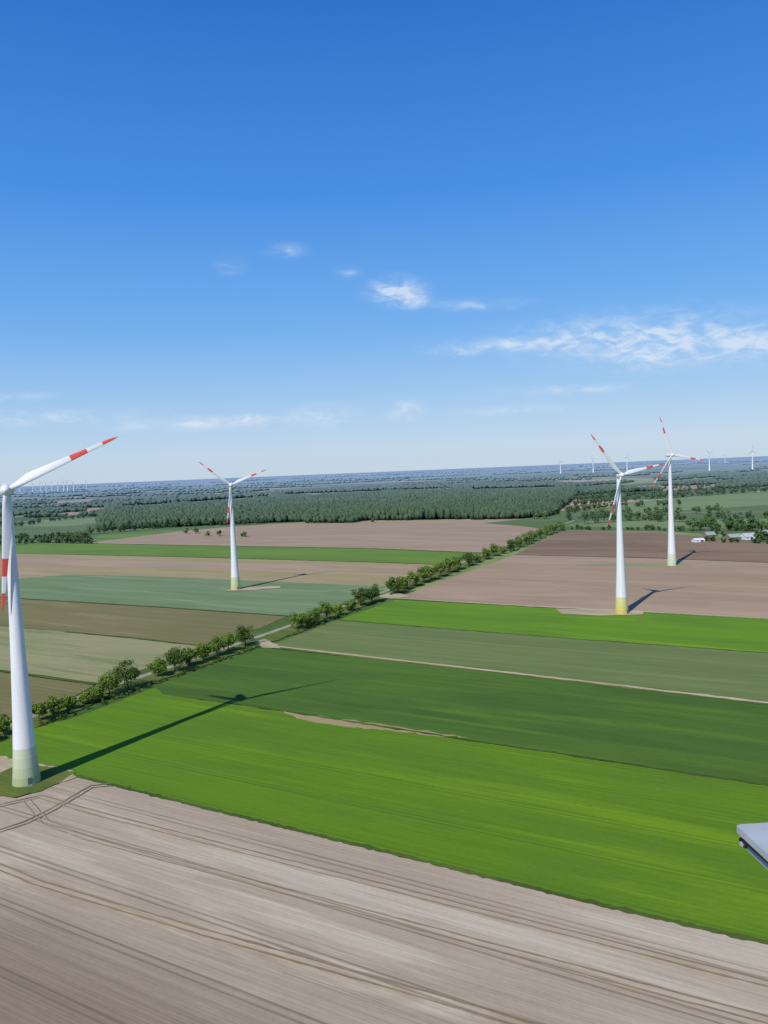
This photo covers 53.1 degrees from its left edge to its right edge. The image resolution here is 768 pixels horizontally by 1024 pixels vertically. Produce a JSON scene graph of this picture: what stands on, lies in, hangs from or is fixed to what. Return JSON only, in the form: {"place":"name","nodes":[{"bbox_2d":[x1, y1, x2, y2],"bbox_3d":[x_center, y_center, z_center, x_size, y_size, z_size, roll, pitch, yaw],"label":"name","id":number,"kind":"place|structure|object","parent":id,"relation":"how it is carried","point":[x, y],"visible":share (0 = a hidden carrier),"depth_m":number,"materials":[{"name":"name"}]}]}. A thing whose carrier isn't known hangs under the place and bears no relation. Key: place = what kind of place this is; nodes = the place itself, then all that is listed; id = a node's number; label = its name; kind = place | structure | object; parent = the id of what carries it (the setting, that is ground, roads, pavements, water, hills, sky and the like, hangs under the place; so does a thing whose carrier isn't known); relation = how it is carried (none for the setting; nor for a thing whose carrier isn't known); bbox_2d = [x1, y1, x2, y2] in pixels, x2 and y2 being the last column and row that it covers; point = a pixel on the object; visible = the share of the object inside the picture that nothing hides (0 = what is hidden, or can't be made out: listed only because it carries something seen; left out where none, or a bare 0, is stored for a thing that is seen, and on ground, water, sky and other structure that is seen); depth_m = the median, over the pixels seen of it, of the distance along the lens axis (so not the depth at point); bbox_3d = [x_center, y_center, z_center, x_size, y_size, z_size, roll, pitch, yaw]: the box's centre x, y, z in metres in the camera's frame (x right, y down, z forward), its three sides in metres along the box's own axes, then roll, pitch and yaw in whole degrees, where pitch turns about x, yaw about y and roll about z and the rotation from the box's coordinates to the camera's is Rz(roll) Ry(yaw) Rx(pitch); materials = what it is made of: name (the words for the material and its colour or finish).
{"place":"outdoors","nodes":[
{"label":"outdoors","id":0,"kind":"place"},
{"bbox_2d":[0,766,74,796],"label":"grass patch","id":1,"kind":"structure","parent":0,"point":[50,776],"depth_m":271.70,"materials":[{"name":"plant"}]},
{"bbox_2d":[0,543,481,563],"bbox_3d":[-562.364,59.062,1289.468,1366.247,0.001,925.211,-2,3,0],"label":"yellow green field","id":2,"kind":"structure","parent":0,"point":[360,554],"depth_m":1063.35,"materials":[{"name":"plant"}]},
{"bbox_2d":[40,542,482,552],"bbox_3d":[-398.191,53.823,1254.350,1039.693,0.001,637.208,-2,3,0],"label":"yellow drain","id":3,"kind":"object","parent":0,"point":[275,546],"visible":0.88,"depth_m":1130.78,"materials":[{"name":"green plant"}]},
{"bbox_2d":[10,520,574,726],"bbox_3d":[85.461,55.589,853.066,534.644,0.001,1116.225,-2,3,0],"label":"road","id":4,"kind":"structure","parent":0,"point":[235,644],"depth_m":489.75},
{"bbox_2d":[82,519,537,551],"bbox_3d":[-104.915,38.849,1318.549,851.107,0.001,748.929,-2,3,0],"label":"field soil","id":5,"kind":"structure","parent":0,"point":[467,542],"depth_m":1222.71,"materials":[{"name":"soil"}]},
{"bbox_2d":[199,520,456,529],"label":"field","id":6,"kind":"structure","parent":5,"relation":"on","point":[311,524],"depth_m":1581.89,"materials":[{"name":"soil"}]},
{"bbox_2d":[90,480,553,522],"bbox_3d":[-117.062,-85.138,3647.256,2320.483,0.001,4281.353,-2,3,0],"label":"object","id":7,"kind":"structure","parent":0,"point":[377,490],"depth_m":3619.15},
{"bbox_2d":[95,481,579,529],"bbox_3d":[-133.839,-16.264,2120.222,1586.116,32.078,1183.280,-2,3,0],"label":"forest","id":8,"kind":"object","parent":7,"relation":"on","point":[441,505],"visible":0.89,"depth_m":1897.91,"materials":[{"name":"green plant"}]},
{"bbox_2d":[0,456,767,887],"bbox_3d":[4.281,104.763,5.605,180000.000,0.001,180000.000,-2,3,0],"label":"ground","id":9,"kind":"structure","parent":0,"point":[638,480],"depth_m":6005.55,"materials":[{"name":"plant"}]},
{"bbox_2d":[0,714,11,734],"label":"tree","id":10,"kind":"object","parent":9,"relation":"on","point":[5,724],"visible":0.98,"depth_m":323.12,"materials":[{"name":"green plant"}]},
{"bbox_2d":[0,531,68,539],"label":"tree row","id":11,"kind":"object","parent":9,"relation":"on","point":[50,535],"visible":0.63,"depth_m":1466.52,"materials":[{"name":"green plant"}]},
{"bbox_2d":[0,756,76,783],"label":"turbine apron","id":12,"kind":"object","parent":9,"relation":"on","point":[6,762],"visible":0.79,"depth_m":287.75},
{"bbox_2d":[31,702,51,720],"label":"tree","id":13,"kind":"object","parent":9,"relation":"on","point":[39,709],"visible":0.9,"depth_m":339.59,"materials":[{"name":"green plant"}]},
{"bbox_2d":[0,536,92,544],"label":"tree row","id":14,"kind":"object","parent":9,"relation":"on","point":[86,540],"visible":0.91,"depth_m":1370.39,"materials":[{"name":"green plant"}]},
{"bbox_2d":[0,672,93,718],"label":"field stubble","id":15,"kind":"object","parent":9,"relation":"on","point":[42,690],"visible":0.54,"depth_m":393.46,"materials":[{"name":"plant"}]},
{"bbox_2d":[0,670,95,684],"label":"field boundary","id":16,"kind":"object","parent":15,"relation":"on","point":[53,678],"visible":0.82,"depth_m":414.72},
{"bbox_2d":[43,696,65,715],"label":"tree","id":17,"kind":"object","parent":9,"relation":"on","point":[57,705],"visible":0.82,"depth_m":346.78,"materials":[{"name":"green plant"}]},
{"bbox_2d":[0,437,116,786],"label":"wind turbine","id":18,"kind":"object","parent":9,"relation":"on","point":[25,771],"visible":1,"depth_m":267.02,"materials":[{"name":"white paint"}]},
{"bbox_2d":[22,517,95,525],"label":"field light","id":19,"kind":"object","parent":9,"relation":"on","point":[74,521],"visible":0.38,"depth_m":2096.52,"materials":[{"name":"plant"}]},
{"bbox_2d":[36,513,97,520],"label":"tree row","id":20,"kind":"object","parent":9,"relation":"on","point":[78,516],"visible":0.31,"depth_m":2243.91,"materials":[{"name":"green plant"}]},
{"bbox_2d":[59,695,77,708],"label":"tree","id":21,"kind":"object","parent":9,"relation":"on","point":[70,701],"visible":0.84,"depth_m":355.13,"materials":[{"name":"green plant"}]},
{"bbox_2d":[66,530,90,541],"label":"tree row","id":22,"kind":"object","parent":9,"relation":"on","point":[84,534],"visible":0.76,"depth_m":1371.41,"materials":[{"name":"green plant"}]},
{"bbox_2d":[78,690,93,702],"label":"tree","id":23,"kind":"object","parent":9,"relation":"on","point":[85,696],"visible":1,"depth_m":363.38,"materials":[{"name":"green plant"}]},
{"bbox_2d":[89,685,103,699],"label":"tree","id":24,"kind":"object","parent":9,"relation":"on","point":[96,691],"visible":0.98,"depth_m":368.44,"materials":[{"name":"green plant"}]},
{"bbox_2d":[0,627,196,682],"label":"field stubble","id":25,"kind":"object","parent":9,"relation":"on","point":[79,656],"visible":0.71,"depth_m":475.51,"materials":[{"name":"plant"}]},
{"bbox_2d":[65,631,196,644],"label":"grass strip","id":26,"kind":"object","parent":25,"relation":"on","point":[132,637],"visible":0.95,"depth_m":514.98,"materials":[{"name":"green plant"}]},
{"bbox_2d":[99,669,122,694],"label":"tree","id":27,"kind":"object","parent":9,"relation":"on","point":[108,684],"visible":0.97,"depth_m":375.85,"materials":[{"name":"green plant"}]},
{"bbox_2d":[110,658,141,689],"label":"tree","id":28,"kind":"object","parent":9,"relation":"on","point":[132,672],"visible":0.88,"depth_m":386.22,"materials":[{"name":"green plant"}]},
{"bbox_2d":[0,522,257,543],"bbox_3d":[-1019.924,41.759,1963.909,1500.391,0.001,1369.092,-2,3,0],"label":"field pasture","id":29,"kind":"structure","parent":9,"relation":"on","point":[31,531],"depth_m":1685.60,"materials":[{"name":"plant"}]},
{"bbox_2d":[93,529,188,541],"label":"field green sliver","id":30,"kind":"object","parent":9,"relation":"on","point":[110,537],"visible":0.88,"depth_m":1499.71,"materials":[{"name":"plant"}]},
{"bbox_2d":[0,598,285,645],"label":"field olive","id":31,"kind":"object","parent":9,"relation":"on","point":[189,626],"visible":0.89,"depth_m":577.23,"materials":[{"name":"plant"}]},
{"bbox_2d":[5,597,287,615],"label":"blue drain","id":32,"kind":"object","parent":31,"relation":"on","point":[155,606],"visible":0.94,"depth_m":637.75,"materials":[{"name":"green plant"}]},
{"bbox_2d":[145,656,168,675],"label":"tree","id":33,"kind":"object","parent":9,"relation":"on","point":[157,665],"visible":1,"depth_m":408.08,"materials":[{"name":"green plant"}]},
{"bbox_2d":[163,646,186,671],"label":"tree","id":34,"kind":"object","parent":9,"relation":"on","point":[174,657],"visible":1,"depth_m":416.11,"materials":[{"name":"green plant"}]},
{"bbox_2d":[87,516,263,533],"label":"tree row","id":35,"kind":"object","parent":9,"relation":"on","point":[134,527],"visible":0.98,"depth_m":1664.26,"materials":[{"name":"green plant"}]},
{"bbox_2d":[181,646,198,665],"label":"tree","id":36,"kind":"object","parent":9,"relation":"on","point":[191,654],"visible":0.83,"depth_m":429.40,"materials":[{"name":"green plant"}]},
{"bbox_2d":[0,575,383,615],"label":"blue green field","id":37,"kind":"structure","parent":9,"relation":"on","point":[287,598],"depth_m":708.33,"materials":[{"name":"plant"}]},
{"bbox_2d":[192,643,211,660],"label":"tree","id":38,"kind":"object","parent":9,"relation":"on","point":[203,651],"visible":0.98,"depth_m":438.38,"materials":[{"name":"green plant"}]},
{"bbox_2d":[207,636,227,655],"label":"tree","id":39,"kind":"object","parent":9,"relation":"on","point":[216,645],"visible":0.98,"depth_m":449.95,"materials":[{"name":"green plant"}]},
{"bbox_2d":[0,552,447,585],"bbox_3d":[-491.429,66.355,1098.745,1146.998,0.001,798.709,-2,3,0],"label":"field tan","id":40,"kind":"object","parent":9,"relation":"on","point":[322,577],"visible":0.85,"depth_m":881.24,"materials":[{"name":"soil"}]},
{"bbox_2d":[0,558,426,573],"bbox_3d":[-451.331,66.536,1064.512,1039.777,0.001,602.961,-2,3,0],"label":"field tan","id":41,"kind":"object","parent":40,"relation":"on","point":[49,562],"visible":0.93,"depth_m":931.98,"materials":[{"name":"soil"}]},
{"bbox_2d":[23,553,441,564],"bbox_3d":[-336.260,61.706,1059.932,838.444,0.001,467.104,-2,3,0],"label":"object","id":42,"kind":"object","parent":40,"relation":"on","point":[239,558],"visible":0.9,"depth_m":982.53,"materials":[{"name":"green plant"}]},
{"bbox_2d":[221,632,238,651],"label":"tree","id":43,"kind":"object","parent":9,"relation":"on","point":[229,638],"visible":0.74,"depth_m":460.38,"materials":[{"name":"green plant"}]},
{"bbox_2d":[199,462,264,589],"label":"wind turbine","id":44,"kind":"object","parent":9,"relation":"on","point":[235,582],"visible":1,"depth_m":713.15,"materials":[{"name":"paint"}]},
{"bbox_2d":[235,624,254,646],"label":"tree","id":45,"kind":"object","parent":9,"relation":"on","point":[245,632],"visible":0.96,"depth_m":472.82,"materials":[{"name":"green plant"}]},
{"bbox_2d":[227,586,280,590],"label":"turbine pad","id":46,"kind":"object","parent":9,"relation":"on","point":[255,588],"visible":0.92,"depth_m":717.41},
{"bbox_2d":[254,639,279,647],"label":"track apron","id":47,"kind":"object","parent":9,"relation":"on","point":[264,643],"visible":1,"depth_m":476.90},
{"bbox_2d":[0,529,564,738],"bbox_3d":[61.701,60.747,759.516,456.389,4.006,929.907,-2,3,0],"label":"hedge","id":48,"kind":"object","parent":9,"relation":"on","point":[103,701],"visible":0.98,"depth_m":438.16,"materials":[{"name":"green plant"}]},
{"bbox_2d":[0,526,570,741],"bbox_3d":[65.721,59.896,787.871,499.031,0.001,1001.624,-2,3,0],"label":"verge avenue","id":49,"kind":"object","parent":9,"relation":"on","point":[198,662],"visible":0.65,"depth_m":452.82,"materials":[{"name":"green plant"}]},
{"bbox_2d":[288,611,307,629],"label":"tree","id":50,"kind":"object","parent":9,"relation":"on","point":[298,620],"visible":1,"depth_m":518.86,"materials":[{"name":"green plant"}]},
{"bbox_2d":[305,607,321,622],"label":"tree","id":51,"kind":"object","parent":9,"relation":"on","point":[315,612],"visible":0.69,"depth_m":535.48,"materials":[{"name":"green plant"}]},
{"bbox_2d":[317,601,335,617],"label":"tree","id":52,"kind":"object","parent":9,"relation":"on","point":[326,609],"visible":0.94,"depth_m":547.08,"materials":[{"name":"green plant"}]},
{"bbox_2d":[350,587,368,604],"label":"tree","id":53,"kind":"object","parent":9,"relation":"on","point":[362,596],"visible":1,"depth_m":599.68,"materials":[{"name":"green plant"}]},
{"bbox_2d":[365,583,379,601],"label":"tree","id":54,"kind":"object","parent":9,"relation":"on","point":[372,590],"visible":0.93,"depth_m":612.01,"materials":[{"name":"green plant"}]},
{"bbox_2d":[283,711,468,737],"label":"field bare patch","id":55,"kind":"object","parent":9,"relation":"on","point":[326,721],"visible":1,"depth_m":319.89,"materials":[{"name":"soil"}]},
{"bbox_2d":[0,778,767,1023],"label":"field tilled","id":56,"kind":"structure","parent":9,"relation":"on","point":[65,959],"depth_m":172.35,"materials":[{"name":"soil"}]},
{"bbox_2d":[0,870,515,1023],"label":"tyre track","id":57,"kind":"structure","parent":56,"relation":"on","point":[364,980],"depth_m":168.25,"materials":[{"name":"soil"}]},
{"bbox_2d":[0,863,544,1023],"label":"tyre track","id":58,"kind":"structure","parent":56,"relation":"on","point":[383,978],"depth_m":167.41,"materials":[{"name":"soil"}]},
{"bbox_2d":[1,795,767,980],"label":"tyre track","id":59,"kind":"structure","parent":56,"relation":"on","point":[426,894],"depth_m":187.38,"materials":[{"name":"soil"}]},
{"bbox_2d":[2,797,767,985],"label":"tyre track","id":60,"kind":"structure","parent":56,"relation":"on","point":[691,966],"depth_m":185.39,"materials":[{"name":"soil"}]},
{"bbox_2d":[23,801,767,1022],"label":"tyre track","id":61,"kind":"structure","parent":56,"relation":"on","point":[602,978],"depth_m":171.35,"materials":[{"name":"soil"}]},
{"bbox_2d":[30,800,767,1016],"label":"tyre track","id":62,"kind":"structure","parent":56,"relation":"on","point":[434,927],"depth_m":173.06,"materials":[{"name":"soil"}]},
{"bbox_2d":[48,775,767,944],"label":"grass verge tilled","id":63,"kind":"object","parent":56,"relation":"on","point":[625,909],"depth_m":200.57,"materials":[{"name":"plant"}]},
{"bbox_2d":[0,688,767,940],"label":"field cereal","id":64,"kind":"object","parent":9,"relation":"on","point":[662,843],"visible":0.98,"depth_m":244.84,"materials":[{"name":"plant"}]},
{"bbox_2d":[163,693,767,785],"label":"field boundary","id":65,"kind":"object","parent":64,"relation":"on","point":[639,765],"visible":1,"depth_m":289.37,"materials":[{"name":"green plant"}]},
{"bbox_2d":[0,459,767,528],"bbox_3d":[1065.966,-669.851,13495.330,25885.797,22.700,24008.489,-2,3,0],"label":"distant woods","id":66,"kind":"object","parent":9,"relation":"on","point":[737,477],"visible":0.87,"depth_m":4703.98,"materials":[{"name":"green plant"}]},
{"bbox_2d":[385,577,402,593],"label":"tree","id":67,"kind":"object","parent":9,"relation":"on","point":[392,584],"visible":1,"depth_m":650.54,"materials":[{"name":"green plant"}]},
{"bbox_2d":[379,592,408,598],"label":"track apron","id":68,"kind":"object","parent":9,"relation":"on","point":[393,595],"visible":1,"depth_m":641.53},
{"bbox_2d":[407,571,421,586],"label":"tree","id":69,"kind":"object","parent":9,"relation":"on","point":[413,576],"visible":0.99,"depth_m":687.41,"materials":[{"name":"green plant"}]},
{"bbox_2d":[417,566,430,581],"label":"tree","id":70,"kind":"object","parent":9,"relation":"on","point":[423,573],"visible":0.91,"depth_m":708.52,"materials":[{"name":"green plant"}]},
{"bbox_2d":[441,558,457,571],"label":"tree","id":71,"kind":"object","parent":9,"relation":"on","point":[449,562],"visible":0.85,"depth_m":767.32,"materials":[{"name":"green plant"}]},
{"bbox_2d":[461,552,475,564],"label":"tree","id":72,"kind":"object","parent":9,"relation":"on","point":[467,557],"visible":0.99,"depth_m":816.61,"materials":[{"name":"green plant"}]},
{"bbox_2d":[454,508,576,518],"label":"tree row","id":73,"kind":"object","parent":9,"relation":"on","point":[555,510],"visible":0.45,"depth_m":1579.99,"materials":[{"name":"green plant"}]},
{"bbox_2d":[336,600,767,652],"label":"field","id":74,"kind":"structure","parent":9,"relation":"on","point":[723,632],"depth_m":500.34,"materials":[{"name":"plant"}]},
{"bbox_2d":[337,619,766,652],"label":"grass strip","id":75,"kind":"object","parent":74,"relation":"on","point":[559,637],"visible":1,"depth_m":463.83,"materials":[{"name":"green plant"}]},
{"bbox_2d":[556,609,642,615],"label":"turbine pad","id":76,"kind":"object","parent":9,"relation":"on","point":[588,612],"visible":0.96,"depth_m":536.53,"materials":[{"name":"gravel"}]},
{"bbox_2d":[578,509,665,523],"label":"tree row","id":77,"kind":"object","parent":9,"relation":"on","point":[630,516],"visible":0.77,"depth_m":1327.61,"materials":[{"name":"green plant"}]},
{"bbox_2d":[564,499,681,510],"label":"tree row","id":78,"kind":"object","parent":9,"relation":"on","point":[625,503],"visible":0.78,"depth_m":1722.40,"materials":[{"name":"green plant"}]},
{"bbox_2d":[591,435,664,613],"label":"wind turbine","id":79,"kind":"object","parent":9,"relation":"on","point":[621,604],"visible":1,"depth_m":525.59,"materials":[{"name":"white paint"}]},
{"bbox_2d":[488,505,767,534],"bbox_3d":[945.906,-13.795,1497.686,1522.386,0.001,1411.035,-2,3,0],"label":"field pasture","id":80,"kind":"structure","parent":9,"relation":"on","point":[756,510],"depth_m":1403.03,"materials":[{"name":"plant"}]},
{"bbox_2d":[563,524,693,530],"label":"tree row","id":81,"kind":"object","parent":80,"relation":"on","point":[647,526],"visible":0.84,"depth_m":1148.99,"materials":[{"name":"green plant"}]},
{"bbox_2d":[565,503,722,519],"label":"tree row","id":82,"kind":"object","parent":80,"relation":"on","point":[569,515],"visible":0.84,"depth_m":1450.31,"materials":[{"name":"green plant"}]},
{"bbox_2d":[565,519,767,527],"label":"field","id":83,"kind":"structure","parent":80,"relation":"on","point":[643,523],"depth_m":1272.62,"materials":[{"name":"plant"}]},
{"bbox_2d":[624,511,767,519],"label":"tree row","id":84,"kind":"object","parent":80,"relation":"on","point":[765,513],"visible":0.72,"depth_m":1304.87,"materials":[{"name":"green plant"}]},
{"bbox_2d":[654,508,754,521],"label":"tree row","id":85,"kind":"object","parent":80,"relation":"on","point":[680,517],"visible":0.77,"depth_m":1273.37,"materials":[{"name":"green plant"}]},
{"bbox_2d":[685,518,767,530],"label":"tree row","id":86,"kind":"object","parent":80,"relation":"on","point":[700,524],"visible":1,"depth_m":1088.95,"materials":[{"name":"green plant"}]},
{"bbox_2d":[577,480,759,495],"bbox_3d":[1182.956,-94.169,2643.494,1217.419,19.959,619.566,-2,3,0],"label":"tree row","id":87,"kind":"object","parent":9,"relation":"on","point":[632,489],"visible":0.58,"depth_m":2569.48,"materials":[{"name":"green plant"}]},
{"bbox_2d":[571,483,767,499],"bbox_3d":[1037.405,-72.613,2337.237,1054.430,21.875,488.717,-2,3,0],"label":"tree row","id":88,"kind":"object","parent":9,"relation":"on","point":[627,493],"visible":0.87,"depth_m":2308.95,"materials":[{"name":"green plant"}]},
{"bbox_2d":[573,486,767,505],"bbox_3d":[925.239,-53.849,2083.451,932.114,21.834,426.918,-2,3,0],"label":"tree row","id":89,"kind":"object","parent":9,"relation":"on","point":[627,498],"visible":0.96,"depth_m":2077.39,"materials":[{"name":"green plant"}]},
{"bbox_2d":[579,491,767,512],"bbox_3d":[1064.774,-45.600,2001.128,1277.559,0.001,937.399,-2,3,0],"label":"field light","id":90,"kind":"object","parent":9,"relation":"on","point":[739,499],"visible":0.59,"depth_m":1805.18,"materials":[{"name":"plant"}]},
{"bbox_2d":[651,418,703,565],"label":"wind turbine","id":91,"kind":"object","parent":9,"relation":"on","point":[671,559],"visible":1,"depth_m":755.74,"materials":[{"name":"paint"}]},
{"bbox_2d":[651,484,714,490],"bbox_3d":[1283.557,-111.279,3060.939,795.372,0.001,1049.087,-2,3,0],"label":"brown field","id":92,"kind":"structure","parent":9,"relation":"on","point":[694,486],"depth_m":2797.60,"materials":[{"name":"soil"}]},
{"bbox_2d":[702,515,767,526],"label":"tree row","id":93,"kind":"object","parent":9,"relation":"on","point":[740,520],"visible":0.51,"depth_m":1149.70,"materials":[{"name":"green plant"}]},
{"bbox_2d":[704,536,767,543],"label":"tree row","id":94,"kind":"object","parent":9,"relation":"on","point":[730,539],"visible":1,"depth_m":941.04,"materials":[{"name":"green plant"}]},
{"bbox_2d":[753,529,767,539],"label":"tree row","id":95,"kind":"object","parent":9,"relation":"on","point":[762,534],"visible":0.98,"depth_m":957.43,"materials":[{"name":"green plant"}]},
{"bbox_2d":[0,0,767,486],"label":"sky","id":96,"kind":"structure","parent":0,"point":[239,238],"materials":[{"name":"blue"}]},
{"bbox_2d":[152,621,767,783],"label":"green field","id":97,"kind":"structure","parent":0,"point":[715,737],"depth_m":361.53,"materials":[{"name":"plant"}]},
{"bbox_2d":[277,646,767,704],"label":"farm track","id":98,"kind":"structure","parent":0,"point":[732,698],"depth_m":379.57,"materials":[{"name":"soil"}]},
{"bbox_2d":[394,598,767,618],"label":"farm track","id":99,"kind":"structure","parent":0,"point":[585,608],"depth_m":553.42,"materials":[{"name":"soil"}]},
{"bbox_2d":[402,531,767,617],"bbox_3d":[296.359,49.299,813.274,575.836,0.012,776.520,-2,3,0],"label":"brown field","id":100,"kind":"structure","parent":0,"point":[670,599],"depth_m":687.91,"materials":[{"name":"soil"}]},
{"bbox_2d":[588,563,689,566],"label":"field streak","id":101,"kind":"object","parent":100,"relation":"on","point":[644,564],"visible":0.87,"depth_m":774.99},
{"bbox_2d":[452,563,767,592],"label":"brown field","id":102,"kind":"structure","parent":0,"point":[640,577],"depth_m":699.97,"materials":[{"name":"soil"}]},
{"bbox_2d":[740,533,757,539],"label":"farm barn","id":103,"kind":"structure","parent":0,"point":[747,536],"depth_m":964.14,"materials":[{"name":"white"}]},
{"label":"wind turbine","id":104,"kind":"object","parent":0,"visible":0},
{"bbox_2d":[737,823,767,869],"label":"hatch lid","id":105,"kind":"object","parent":104,"relation":"attached to","point":[753,839],"visible":1,"depth_m":1.49,"materials":[{"name":"paint"}]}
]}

